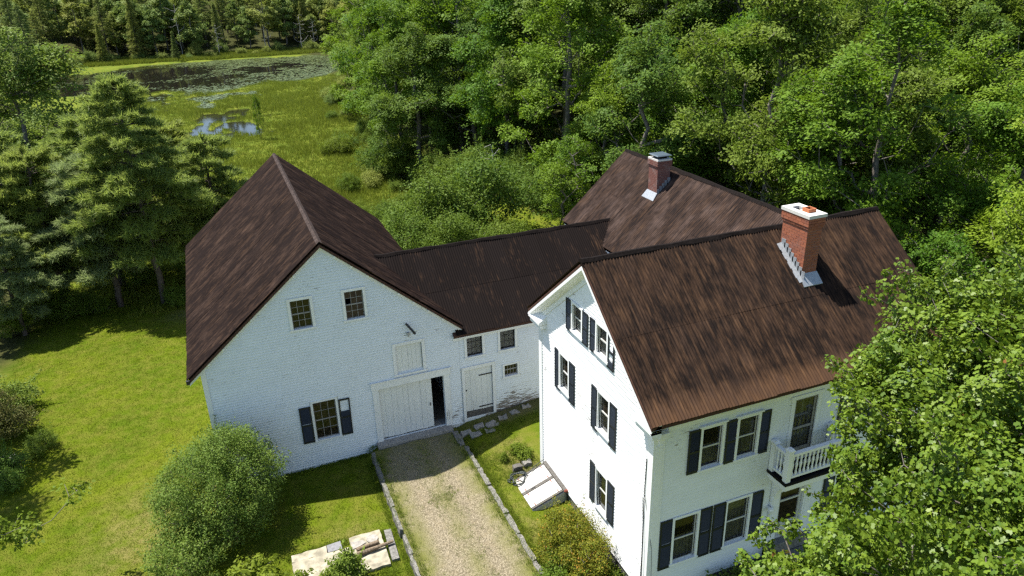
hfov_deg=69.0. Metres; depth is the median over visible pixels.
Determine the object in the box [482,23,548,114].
maple tree
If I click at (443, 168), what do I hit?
understory shrub
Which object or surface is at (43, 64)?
leafy tree
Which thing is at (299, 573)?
leafy weeds
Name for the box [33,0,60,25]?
leafy tree
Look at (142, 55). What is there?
shore shrub
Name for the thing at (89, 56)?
shore shrub
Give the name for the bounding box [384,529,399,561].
stone slab
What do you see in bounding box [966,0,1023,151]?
maple tree
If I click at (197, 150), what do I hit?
pine tree
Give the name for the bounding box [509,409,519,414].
flat stone
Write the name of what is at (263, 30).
dead tree
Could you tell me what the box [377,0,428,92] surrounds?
maple tree
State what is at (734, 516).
window
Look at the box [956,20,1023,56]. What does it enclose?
maple tree
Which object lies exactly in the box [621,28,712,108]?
maple tree
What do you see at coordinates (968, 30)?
maple tree
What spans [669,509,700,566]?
window
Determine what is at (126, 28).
leafy tree
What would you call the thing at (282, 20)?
leafy tree
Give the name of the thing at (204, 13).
leafy tree
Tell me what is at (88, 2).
leafy tree
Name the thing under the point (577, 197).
understory shrub
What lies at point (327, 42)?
maple tree
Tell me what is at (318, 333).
barn
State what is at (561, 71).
maple tree
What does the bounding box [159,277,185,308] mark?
thicket shrub
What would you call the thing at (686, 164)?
maple tree
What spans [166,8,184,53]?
dead tree
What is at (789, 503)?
screen door
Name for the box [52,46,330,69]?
shore grass
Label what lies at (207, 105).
lily pads
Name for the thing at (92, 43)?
spruce tree
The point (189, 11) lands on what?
leafy tree
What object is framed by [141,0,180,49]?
leafy tree
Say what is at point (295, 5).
leafy tree
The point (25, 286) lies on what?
pine tree
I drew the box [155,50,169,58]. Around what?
shore shrub
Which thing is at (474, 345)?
window
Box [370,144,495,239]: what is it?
apple tree
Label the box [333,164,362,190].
marsh shrub
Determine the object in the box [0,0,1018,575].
ground
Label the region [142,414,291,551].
round bush
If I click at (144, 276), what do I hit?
thicket shrub
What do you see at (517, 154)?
understory shrub
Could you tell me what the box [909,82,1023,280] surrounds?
maple tree
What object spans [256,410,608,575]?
edge grass
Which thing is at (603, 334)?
window
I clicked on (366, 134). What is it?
marsh shrub
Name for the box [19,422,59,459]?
green shrub
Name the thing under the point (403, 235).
leafy bush
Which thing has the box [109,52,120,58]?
shore shrub
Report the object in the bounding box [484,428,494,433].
flat stone
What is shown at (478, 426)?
flat stone
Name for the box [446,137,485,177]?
understory shrub
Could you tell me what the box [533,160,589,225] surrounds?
sapling
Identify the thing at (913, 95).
maple tree
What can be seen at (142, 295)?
meadow grass
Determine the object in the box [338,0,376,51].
maple tree
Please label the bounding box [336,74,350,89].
marsh shrub
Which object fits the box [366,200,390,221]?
meadow shrub
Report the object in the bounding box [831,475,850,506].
window
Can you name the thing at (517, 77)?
maple tree
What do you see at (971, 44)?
maple tree
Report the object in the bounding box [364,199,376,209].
meadow shrub
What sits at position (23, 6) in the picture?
leafy tree
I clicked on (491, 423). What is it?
flat stone
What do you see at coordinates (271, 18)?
leafy tree
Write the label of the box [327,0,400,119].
maple tree
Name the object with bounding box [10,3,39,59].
pine tree
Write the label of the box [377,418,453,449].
door slab
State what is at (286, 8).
leafy tree
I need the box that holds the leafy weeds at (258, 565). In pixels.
[227,553,290,575]
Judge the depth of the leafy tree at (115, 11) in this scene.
209.63 m
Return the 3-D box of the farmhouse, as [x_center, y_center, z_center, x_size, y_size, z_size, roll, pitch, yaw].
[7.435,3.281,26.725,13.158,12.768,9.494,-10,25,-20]
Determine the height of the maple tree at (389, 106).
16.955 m
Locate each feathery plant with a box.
[318,567,331,575]
[323,539,371,575]
[499,451,508,462]
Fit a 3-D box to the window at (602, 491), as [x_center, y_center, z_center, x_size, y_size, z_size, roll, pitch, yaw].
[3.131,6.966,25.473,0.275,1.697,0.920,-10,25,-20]
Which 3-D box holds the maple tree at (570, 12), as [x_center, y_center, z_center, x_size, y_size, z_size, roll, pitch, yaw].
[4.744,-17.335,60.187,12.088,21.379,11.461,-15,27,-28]
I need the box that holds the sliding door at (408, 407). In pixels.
[378,378,433,437]
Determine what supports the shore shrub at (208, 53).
on the ground at (12, 346)
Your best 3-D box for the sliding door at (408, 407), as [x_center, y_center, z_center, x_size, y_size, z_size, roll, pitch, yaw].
[-4.508,5.099,31.967,2.284,2.569,0.079,-10,25,-20]
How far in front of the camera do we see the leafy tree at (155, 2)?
219.68 m
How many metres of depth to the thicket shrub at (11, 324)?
43.70 m
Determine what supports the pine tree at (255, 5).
on the ground at (12, 346)
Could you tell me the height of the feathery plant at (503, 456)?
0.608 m
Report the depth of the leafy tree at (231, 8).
224.13 m
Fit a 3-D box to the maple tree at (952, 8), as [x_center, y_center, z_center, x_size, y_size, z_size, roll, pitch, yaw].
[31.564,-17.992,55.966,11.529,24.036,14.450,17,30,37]
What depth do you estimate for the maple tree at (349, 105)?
91.79 m
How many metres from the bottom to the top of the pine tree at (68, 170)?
11.001 m
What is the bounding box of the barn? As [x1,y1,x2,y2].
[185,153,462,482]
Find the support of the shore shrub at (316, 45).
on the ground at (12, 346)
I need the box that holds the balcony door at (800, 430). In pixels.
[786,389,824,457]
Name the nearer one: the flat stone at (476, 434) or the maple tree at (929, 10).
the flat stone at (476, 434)
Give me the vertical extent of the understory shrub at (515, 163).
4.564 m
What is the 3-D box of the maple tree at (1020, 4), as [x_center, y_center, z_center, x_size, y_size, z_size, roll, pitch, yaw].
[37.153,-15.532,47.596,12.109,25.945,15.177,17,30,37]
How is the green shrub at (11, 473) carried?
on the ground at (12, 346)
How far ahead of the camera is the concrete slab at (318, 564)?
25.98 m
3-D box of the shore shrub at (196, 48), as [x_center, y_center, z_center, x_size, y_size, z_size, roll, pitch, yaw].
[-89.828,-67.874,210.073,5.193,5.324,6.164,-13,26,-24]
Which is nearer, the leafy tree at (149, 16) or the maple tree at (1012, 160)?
the maple tree at (1012, 160)
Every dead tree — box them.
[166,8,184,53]
[256,8,272,48]
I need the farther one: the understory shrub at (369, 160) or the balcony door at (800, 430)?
the understory shrub at (369, 160)
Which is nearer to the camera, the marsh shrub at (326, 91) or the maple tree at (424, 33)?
the maple tree at (424, 33)
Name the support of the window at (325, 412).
in the barn
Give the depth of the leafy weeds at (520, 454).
30.88 m
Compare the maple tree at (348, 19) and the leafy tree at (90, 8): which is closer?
the maple tree at (348, 19)
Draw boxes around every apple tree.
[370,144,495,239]
[417,124,551,237]
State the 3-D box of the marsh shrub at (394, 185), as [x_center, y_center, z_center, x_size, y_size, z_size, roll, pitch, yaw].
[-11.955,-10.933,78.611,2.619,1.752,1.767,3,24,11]
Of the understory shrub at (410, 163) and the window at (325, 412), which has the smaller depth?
the window at (325, 412)
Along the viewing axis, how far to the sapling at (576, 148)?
54.03 m
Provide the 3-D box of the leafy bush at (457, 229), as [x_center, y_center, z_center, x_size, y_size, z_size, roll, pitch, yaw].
[-4.149,-3.895,49.196,6.274,5.419,5.285,-11,25,-21]
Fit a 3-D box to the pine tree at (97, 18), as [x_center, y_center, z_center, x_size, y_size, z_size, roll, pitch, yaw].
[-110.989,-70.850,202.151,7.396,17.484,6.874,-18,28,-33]
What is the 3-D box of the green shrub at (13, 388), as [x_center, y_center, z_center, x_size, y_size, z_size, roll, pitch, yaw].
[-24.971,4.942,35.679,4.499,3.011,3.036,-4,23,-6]
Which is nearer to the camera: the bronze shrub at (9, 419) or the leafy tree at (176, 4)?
the bronze shrub at (9, 419)
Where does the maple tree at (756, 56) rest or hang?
on the ground at (12, 346)
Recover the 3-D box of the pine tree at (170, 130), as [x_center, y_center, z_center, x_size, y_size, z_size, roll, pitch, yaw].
[-23.603,-6.052,51.725,9.208,12.101,8.537,-6,24,-11]
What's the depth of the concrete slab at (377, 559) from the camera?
26.25 m
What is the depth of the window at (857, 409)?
24.60 m
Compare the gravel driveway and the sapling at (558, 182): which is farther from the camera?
the sapling at (558, 182)
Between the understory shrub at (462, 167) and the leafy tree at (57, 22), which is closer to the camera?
the understory shrub at (462, 167)
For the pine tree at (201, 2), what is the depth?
216.93 m
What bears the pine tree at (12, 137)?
on the ground at (12, 346)
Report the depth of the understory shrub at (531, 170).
62.09 m
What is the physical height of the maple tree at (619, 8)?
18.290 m
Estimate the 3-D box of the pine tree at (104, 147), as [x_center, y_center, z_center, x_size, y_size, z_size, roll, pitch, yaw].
[-22.665,-5.606,45.307,9.389,14.977,9.629,3,24,10]
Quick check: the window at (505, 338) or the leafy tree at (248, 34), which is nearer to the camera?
the window at (505, 338)
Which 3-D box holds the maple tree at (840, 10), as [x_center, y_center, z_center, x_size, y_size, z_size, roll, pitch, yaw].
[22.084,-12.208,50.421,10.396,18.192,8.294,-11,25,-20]
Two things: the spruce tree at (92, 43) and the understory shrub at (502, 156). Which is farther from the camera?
the spruce tree at (92, 43)
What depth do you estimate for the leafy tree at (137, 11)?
205.42 m
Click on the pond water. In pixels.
(146, 74)
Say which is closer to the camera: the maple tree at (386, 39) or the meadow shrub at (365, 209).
the meadow shrub at (365, 209)
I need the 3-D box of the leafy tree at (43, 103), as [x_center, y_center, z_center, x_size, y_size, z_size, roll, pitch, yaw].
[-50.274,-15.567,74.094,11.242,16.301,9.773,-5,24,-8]
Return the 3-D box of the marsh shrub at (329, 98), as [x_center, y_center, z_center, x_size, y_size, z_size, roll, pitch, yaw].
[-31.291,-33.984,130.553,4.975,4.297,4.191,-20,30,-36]
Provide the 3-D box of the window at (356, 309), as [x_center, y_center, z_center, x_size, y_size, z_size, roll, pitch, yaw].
[-6.195,0.627,29.276,1.005,1.377,0.165,-10,25,-20]
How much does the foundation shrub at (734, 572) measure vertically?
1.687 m
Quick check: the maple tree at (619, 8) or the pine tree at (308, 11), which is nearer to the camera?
the maple tree at (619, 8)
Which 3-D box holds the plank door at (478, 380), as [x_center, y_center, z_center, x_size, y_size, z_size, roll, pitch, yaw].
[-1.457,4.579,33.008,1.606,2.745,0.130,-10,25,-20]
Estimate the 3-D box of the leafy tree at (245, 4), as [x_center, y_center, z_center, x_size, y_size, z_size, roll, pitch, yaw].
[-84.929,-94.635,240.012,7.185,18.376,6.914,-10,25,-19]
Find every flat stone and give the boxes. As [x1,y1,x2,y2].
[460,429,471,437]
[469,430,481,438]
[473,422,484,429]
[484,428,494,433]
[485,420,498,427]
[498,414,507,420]
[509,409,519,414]
[522,403,530,408]
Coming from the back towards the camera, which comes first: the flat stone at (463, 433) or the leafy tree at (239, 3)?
the leafy tree at (239, 3)
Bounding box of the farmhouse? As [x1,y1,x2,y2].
[515,203,949,575]
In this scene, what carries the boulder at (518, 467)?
on the ground at (12, 346)
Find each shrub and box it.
[0,305,34,338]
[0,369,44,411]
[0,386,46,439]
[0,439,34,495]
[6,290,64,325]
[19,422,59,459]
[42,274,94,320]
[63,267,109,287]
[67,56,83,65]
[68,50,83,63]
[79,47,96,61]
[95,51,112,61]
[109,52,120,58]
[118,260,164,288]
[132,51,145,58]
[144,242,185,269]
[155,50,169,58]
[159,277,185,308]
[168,285,185,305]
[185,37,203,54]
[203,50,217,55]
[210,41,228,52]
[235,47,246,53]
[262,43,271,51]
[272,37,286,49]
[306,39,319,49]
[315,130,356,154]
[317,82,331,97]
[323,88,342,104]
[325,109,338,119]
[330,129,360,145]
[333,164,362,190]
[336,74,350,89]
[348,120,408,175]
[352,194,366,207]
[355,115,371,133]
[357,203,372,212]
[359,118,381,141]
[360,164,382,189]
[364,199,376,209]
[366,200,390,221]
[373,122,424,179]
[381,141,423,179]
[387,178,409,191]
[389,190,405,207]
[400,188,415,205]
[406,142,454,186]
[413,139,448,182]
[425,144,459,185]
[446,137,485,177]
[450,147,491,184]
[459,126,504,166]
[487,137,531,166]
[496,147,532,198]
[498,138,534,162]
[506,147,570,200]
[515,152,575,211]
[528,494,615,575]
[532,544,588,575]
[565,169,596,203]
[566,140,614,202]
[566,184,590,213]
[591,558,624,575]
[705,554,770,575]
[726,566,772,575]
[777,188,831,213]
[918,222,993,286]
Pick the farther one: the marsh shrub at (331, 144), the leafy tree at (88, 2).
the leafy tree at (88, 2)
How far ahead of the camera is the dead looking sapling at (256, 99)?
104.00 m
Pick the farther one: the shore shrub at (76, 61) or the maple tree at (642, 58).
the shore shrub at (76, 61)
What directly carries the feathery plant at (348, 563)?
on the ground at (12, 346)
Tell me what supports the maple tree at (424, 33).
on the ground at (12, 346)
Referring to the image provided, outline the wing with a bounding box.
[562,149,782,252]
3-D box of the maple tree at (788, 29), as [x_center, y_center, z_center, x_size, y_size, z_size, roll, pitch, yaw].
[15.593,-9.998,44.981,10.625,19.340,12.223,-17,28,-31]
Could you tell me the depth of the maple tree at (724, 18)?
62.74 m
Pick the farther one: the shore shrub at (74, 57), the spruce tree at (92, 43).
the spruce tree at (92, 43)
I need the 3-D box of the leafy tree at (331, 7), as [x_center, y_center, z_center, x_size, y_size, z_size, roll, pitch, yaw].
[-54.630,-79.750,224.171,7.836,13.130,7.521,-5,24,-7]
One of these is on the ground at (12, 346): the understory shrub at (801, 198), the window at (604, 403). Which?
the understory shrub at (801, 198)
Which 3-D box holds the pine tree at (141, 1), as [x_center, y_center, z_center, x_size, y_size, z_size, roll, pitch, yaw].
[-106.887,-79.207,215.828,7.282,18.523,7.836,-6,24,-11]
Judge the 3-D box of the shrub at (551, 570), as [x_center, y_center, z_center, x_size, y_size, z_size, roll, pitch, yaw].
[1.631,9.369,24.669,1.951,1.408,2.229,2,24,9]
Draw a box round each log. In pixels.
[356,540,378,551]
[357,540,393,555]
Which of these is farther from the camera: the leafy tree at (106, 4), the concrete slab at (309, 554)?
the leafy tree at (106, 4)
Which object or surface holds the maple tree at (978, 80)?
on the ground at (12, 346)
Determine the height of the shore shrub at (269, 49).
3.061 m
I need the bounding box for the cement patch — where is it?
[351,540,365,549]
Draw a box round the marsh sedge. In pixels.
[91,73,410,242]
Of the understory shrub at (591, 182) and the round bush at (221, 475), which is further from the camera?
the understory shrub at (591, 182)
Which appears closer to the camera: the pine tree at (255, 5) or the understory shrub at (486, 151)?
the understory shrub at (486, 151)
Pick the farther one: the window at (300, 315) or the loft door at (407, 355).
the loft door at (407, 355)
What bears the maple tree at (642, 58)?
on the ground at (12, 346)
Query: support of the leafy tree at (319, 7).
on the ground at (12, 346)
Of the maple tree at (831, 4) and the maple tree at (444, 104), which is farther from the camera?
the maple tree at (444, 104)
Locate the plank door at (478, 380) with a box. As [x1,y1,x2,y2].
[460,361,496,421]
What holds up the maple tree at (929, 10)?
on the ground at (12, 346)
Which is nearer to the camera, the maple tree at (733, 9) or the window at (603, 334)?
the window at (603, 334)
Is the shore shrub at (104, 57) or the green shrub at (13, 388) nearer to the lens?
the green shrub at (13, 388)
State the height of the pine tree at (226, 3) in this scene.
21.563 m
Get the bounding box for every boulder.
[512,463,522,472]
[521,458,531,467]
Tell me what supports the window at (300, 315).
in the barn
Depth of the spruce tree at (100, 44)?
199.06 m
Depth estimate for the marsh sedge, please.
112.76 m
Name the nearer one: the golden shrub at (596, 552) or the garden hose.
the golden shrub at (596, 552)
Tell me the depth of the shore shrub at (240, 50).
212.28 m
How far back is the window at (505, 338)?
32.71 m
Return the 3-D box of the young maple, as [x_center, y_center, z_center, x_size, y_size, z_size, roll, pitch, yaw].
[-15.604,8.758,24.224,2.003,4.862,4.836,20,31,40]
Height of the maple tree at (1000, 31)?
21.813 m
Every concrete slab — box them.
[291,546,326,562]
[292,547,350,575]
[349,530,390,572]
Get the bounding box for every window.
[286,295,316,332]
[310,396,342,442]
[340,286,368,322]
[464,334,485,359]
[497,327,517,352]
[502,361,519,378]
[558,350,569,398]
[570,300,583,341]
[593,465,607,520]
[594,320,608,364]
[595,388,610,442]
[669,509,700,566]
[697,419,728,473]
[721,492,752,548]
[733,409,764,462]
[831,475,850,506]
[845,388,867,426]
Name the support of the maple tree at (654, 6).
on the ground at (12, 346)
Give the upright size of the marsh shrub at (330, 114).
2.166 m
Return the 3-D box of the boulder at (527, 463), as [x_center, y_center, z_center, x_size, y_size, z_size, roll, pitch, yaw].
[0.604,7.306,30.654,0.420,0.494,0.442,-10,25,-20]
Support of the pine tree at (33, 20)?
on the ground at (12, 346)
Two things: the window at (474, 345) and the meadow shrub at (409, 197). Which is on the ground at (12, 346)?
the meadow shrub at (409, 197)
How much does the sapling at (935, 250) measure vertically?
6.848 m
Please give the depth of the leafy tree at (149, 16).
205.91 m
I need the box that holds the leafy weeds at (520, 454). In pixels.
[509,440,533,460]
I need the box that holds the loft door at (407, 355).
[391,338,427,377]
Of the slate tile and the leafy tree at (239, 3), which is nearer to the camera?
the slate tile
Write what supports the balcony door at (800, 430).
in the farmhouse
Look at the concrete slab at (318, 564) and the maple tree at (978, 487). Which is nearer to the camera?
the maple tree at (978, 487)
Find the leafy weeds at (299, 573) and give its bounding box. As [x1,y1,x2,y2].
[280,568,315,575]
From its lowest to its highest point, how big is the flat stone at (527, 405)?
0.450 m
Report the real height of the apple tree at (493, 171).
8.621 m
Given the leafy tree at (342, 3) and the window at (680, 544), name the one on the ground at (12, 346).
the leafy tree at (342, 3)
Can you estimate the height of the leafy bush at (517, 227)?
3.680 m
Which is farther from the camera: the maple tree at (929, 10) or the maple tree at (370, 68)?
the maple tree at (370, 68)
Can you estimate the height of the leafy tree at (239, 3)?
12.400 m
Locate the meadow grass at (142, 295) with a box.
[79,189,501,327]
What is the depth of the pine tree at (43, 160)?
44.67 m
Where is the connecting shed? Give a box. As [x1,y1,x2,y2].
[374,218,610,423]
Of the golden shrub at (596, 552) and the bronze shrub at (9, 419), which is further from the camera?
the bronze shrub at (9, 419)
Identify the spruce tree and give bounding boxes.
[81,0,103,52]
[94,23,109,61]
[123,0,151,57]
[171,30,180,57]
[209,1,228,50]
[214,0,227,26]
[296,0,314,41]
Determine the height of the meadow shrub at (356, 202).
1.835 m
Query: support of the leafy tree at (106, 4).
on the ground at (12, 346)
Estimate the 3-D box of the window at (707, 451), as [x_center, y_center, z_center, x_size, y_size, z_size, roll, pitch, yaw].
[5.944,4.708,22.373,0.999,1.654,0.290,-10,25,-20]
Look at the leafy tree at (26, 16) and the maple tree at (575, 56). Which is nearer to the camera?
the maple tree at (575, 56)
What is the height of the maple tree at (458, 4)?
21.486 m
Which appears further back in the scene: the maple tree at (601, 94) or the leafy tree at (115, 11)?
the leafy tree at (115, 11)
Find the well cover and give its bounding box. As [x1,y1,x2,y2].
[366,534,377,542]
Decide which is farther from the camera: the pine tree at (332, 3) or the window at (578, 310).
the pine tree at (332, 3)
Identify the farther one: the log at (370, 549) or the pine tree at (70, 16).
the pine tree at (70, 16)
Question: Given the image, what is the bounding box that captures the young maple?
[0,477,95,551]
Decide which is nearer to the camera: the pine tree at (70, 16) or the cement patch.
the cement patch
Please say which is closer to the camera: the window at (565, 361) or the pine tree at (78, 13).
the window at (565, 361)
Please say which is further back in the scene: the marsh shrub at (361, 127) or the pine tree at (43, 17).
the pine tree at (43, 17)
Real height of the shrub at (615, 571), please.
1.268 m
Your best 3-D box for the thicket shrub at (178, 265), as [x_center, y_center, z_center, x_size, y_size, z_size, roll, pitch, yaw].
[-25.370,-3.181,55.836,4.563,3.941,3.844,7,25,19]
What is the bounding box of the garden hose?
[507,459,543,485]
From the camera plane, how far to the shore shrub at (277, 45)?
216.27 m
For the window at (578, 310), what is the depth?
25.03 m
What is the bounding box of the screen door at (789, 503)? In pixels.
[774,486,802,538]
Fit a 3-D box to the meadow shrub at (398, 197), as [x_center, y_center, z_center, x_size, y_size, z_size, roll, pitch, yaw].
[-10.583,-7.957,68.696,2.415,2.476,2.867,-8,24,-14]
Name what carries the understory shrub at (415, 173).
on the ground at (12, 346)
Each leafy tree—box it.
[0,0,43,40]
[0,1,39,46]
[0,26,141,232]
[0,51,51,202]
[1,52,60,152]
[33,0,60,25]
[36,0,73,54]
[50,0,80,40]
[57,0,101,56]
[78,0,101,33]
[78,0,102,25]
[90,0,124,48]
[104,11,126,54]
[107,1,136,49]
[115,0,156,47]
[120,0,150,49]
[134,3,166,54]
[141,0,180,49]
[146,0,177,42]
[163,0,194,47]
[173,0,208,52]
[182,0,203,38]
[191,0,216,39]
[224,0,246,40]
[228,0,248,25]
[232,5,258,47]
[241,0,256,9]
[246,0,282,46]
[261,0,297,39]
[269,0,296,44]
[274,0,309,39]
[301,0,329,41]
[310,1,333,34]
[317,0,337,41]
[331,0,356,26]
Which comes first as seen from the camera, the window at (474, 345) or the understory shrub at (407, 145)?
the window at (474, 345)
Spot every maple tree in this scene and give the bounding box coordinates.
[319,0,377,118]
[326,0,439,138]
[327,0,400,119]
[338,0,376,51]
[350,0,434,140]
[362,21,468,166]
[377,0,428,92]
[397,0,466,116]
[397,0,480,115]
[400,0,492,153]
[403,19,515,160]
[446,0,562,157]
[459,0,562,154]
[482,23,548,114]
[487,0,633,153]
[496,0,637,176]
[536,0,632,136]
[544,20,640,119]
[559,0,698,119]
[561,58,669,182]
[574,19,730,176]
[603,0,720,137]
[605,32,706,152]
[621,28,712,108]
[641,0,756,115]
[642,14,794,200]
[656,0,816,180]
[662,0,878,207]
[716,0,838,205]
[734,242,1023,575]
[753,0,859,172]
[754,0,893,197]
[758,0,1004,252]
[761,0,962,214]
[807,0,966,197]
[866,0,1022,194]
[888,0,1023,223]
[904,32,1023,238]
[905,0,1020,151]
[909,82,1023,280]
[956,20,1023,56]
[961,50,1023,302]
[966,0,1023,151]
[977,0,1022,56]
[979,0,1023,99]
[982,99,1023,234]
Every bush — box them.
[132,511,230,575]
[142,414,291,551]
[379,185,455,249]
[406,193,498,247]
[472,206,536,238]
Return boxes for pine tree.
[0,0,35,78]
[0,129,67,273]
[0,138,102,299]
[0,214,71,335]
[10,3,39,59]
[28,11,51,54]
[28,152,172,307]
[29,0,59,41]
[34,1,53,45]
[38,105,167,285]
[60,0,83,46]
[61,70,226,303]
[71,1,88,48]
[89,0,118,54]
[105,115,228,258]
[135,0,149,23]
[154,129,249,250]
[190,0,212,46]
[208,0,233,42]
[211,0,236,32]
[247,0,269,37]
[297,0,315,35]
[322,0,340,24]
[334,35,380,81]
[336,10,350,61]
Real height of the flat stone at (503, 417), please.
0.424 m
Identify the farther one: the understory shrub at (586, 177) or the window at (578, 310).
the understory shrub at (586, 177)
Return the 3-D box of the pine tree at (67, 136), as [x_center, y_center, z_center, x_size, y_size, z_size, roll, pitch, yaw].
[-27.485,-5.865,50.572,10.044,13.201,9.313,-22,31,-39]
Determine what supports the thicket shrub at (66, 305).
on the ground at (12, 346)
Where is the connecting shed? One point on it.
(486, 292)
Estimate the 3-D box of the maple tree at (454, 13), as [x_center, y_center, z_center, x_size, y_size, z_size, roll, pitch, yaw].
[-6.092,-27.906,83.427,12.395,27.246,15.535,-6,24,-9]
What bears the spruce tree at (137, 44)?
on the ground at (12, 346)
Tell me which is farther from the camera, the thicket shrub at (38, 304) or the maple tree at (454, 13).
the maple tree at (454, 13)
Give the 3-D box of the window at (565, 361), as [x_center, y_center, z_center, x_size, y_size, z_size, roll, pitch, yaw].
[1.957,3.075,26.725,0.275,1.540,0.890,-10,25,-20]
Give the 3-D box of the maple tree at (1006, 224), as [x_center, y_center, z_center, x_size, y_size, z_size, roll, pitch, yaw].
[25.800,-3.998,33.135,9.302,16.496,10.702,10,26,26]
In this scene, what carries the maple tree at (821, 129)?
on the ground at (12, 346)
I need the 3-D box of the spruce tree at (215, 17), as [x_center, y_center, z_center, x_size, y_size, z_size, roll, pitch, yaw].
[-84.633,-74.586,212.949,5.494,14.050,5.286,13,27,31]
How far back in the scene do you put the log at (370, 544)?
26.50 m
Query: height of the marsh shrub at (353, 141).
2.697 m
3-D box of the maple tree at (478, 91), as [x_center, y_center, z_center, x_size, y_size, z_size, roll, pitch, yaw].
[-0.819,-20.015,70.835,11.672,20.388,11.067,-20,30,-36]
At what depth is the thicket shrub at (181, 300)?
46.57 m
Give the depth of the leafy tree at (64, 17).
217.29 m
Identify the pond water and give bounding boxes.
[2,55,341,136]
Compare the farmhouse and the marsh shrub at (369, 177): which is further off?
the marsh shrub at (369, 177)
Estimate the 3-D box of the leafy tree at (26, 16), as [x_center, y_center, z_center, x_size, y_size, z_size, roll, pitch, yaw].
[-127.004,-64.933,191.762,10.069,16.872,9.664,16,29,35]
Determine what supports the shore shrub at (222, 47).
on the ground at (12, 346)
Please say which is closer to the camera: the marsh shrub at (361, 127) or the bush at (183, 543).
the bush at (183, 543)
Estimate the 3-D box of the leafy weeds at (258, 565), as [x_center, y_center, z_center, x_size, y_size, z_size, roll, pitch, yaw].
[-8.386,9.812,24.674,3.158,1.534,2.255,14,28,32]
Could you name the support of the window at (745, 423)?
in the farmhouse
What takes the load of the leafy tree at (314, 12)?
on the ground at (12, 346)
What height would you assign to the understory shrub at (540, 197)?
5.213 m
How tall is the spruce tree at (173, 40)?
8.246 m
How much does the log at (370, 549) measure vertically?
0.168 m
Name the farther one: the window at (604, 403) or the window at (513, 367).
the window at (513, 367)
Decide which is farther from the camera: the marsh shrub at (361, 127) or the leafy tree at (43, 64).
the marsh shrub at (361, 127)
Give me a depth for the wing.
34.23 m
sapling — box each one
[252,94,265,137]
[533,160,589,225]
[541,133,603,221]
[898,224,998,294]
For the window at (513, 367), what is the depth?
33.27 m
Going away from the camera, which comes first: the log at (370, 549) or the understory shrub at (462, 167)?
the log at (370, 549)
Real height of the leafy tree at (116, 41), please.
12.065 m
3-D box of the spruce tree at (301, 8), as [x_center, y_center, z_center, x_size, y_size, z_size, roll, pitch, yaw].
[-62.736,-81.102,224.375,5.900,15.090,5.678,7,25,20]
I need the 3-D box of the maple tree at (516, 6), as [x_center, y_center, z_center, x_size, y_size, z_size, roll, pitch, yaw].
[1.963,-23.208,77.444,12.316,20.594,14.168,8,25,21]
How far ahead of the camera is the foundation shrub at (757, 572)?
24.25 m
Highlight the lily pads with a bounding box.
[17,55,338,107]
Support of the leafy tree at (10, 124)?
on the ground at (12, 346)
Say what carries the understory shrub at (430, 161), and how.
on the ground at (12, 346)
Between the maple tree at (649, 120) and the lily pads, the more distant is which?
the lily pads
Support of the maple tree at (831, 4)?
on the ground at (12, 346)
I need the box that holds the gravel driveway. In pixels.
[372,431,543,575]
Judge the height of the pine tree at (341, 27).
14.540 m
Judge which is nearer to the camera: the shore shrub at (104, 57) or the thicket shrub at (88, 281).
the thicket shrub at (88, 281)
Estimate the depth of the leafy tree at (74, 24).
202.97 m
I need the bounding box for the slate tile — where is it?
[327,541,341,552]
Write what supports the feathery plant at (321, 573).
on the ground at (12, 346)
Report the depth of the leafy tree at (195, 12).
220.10 m

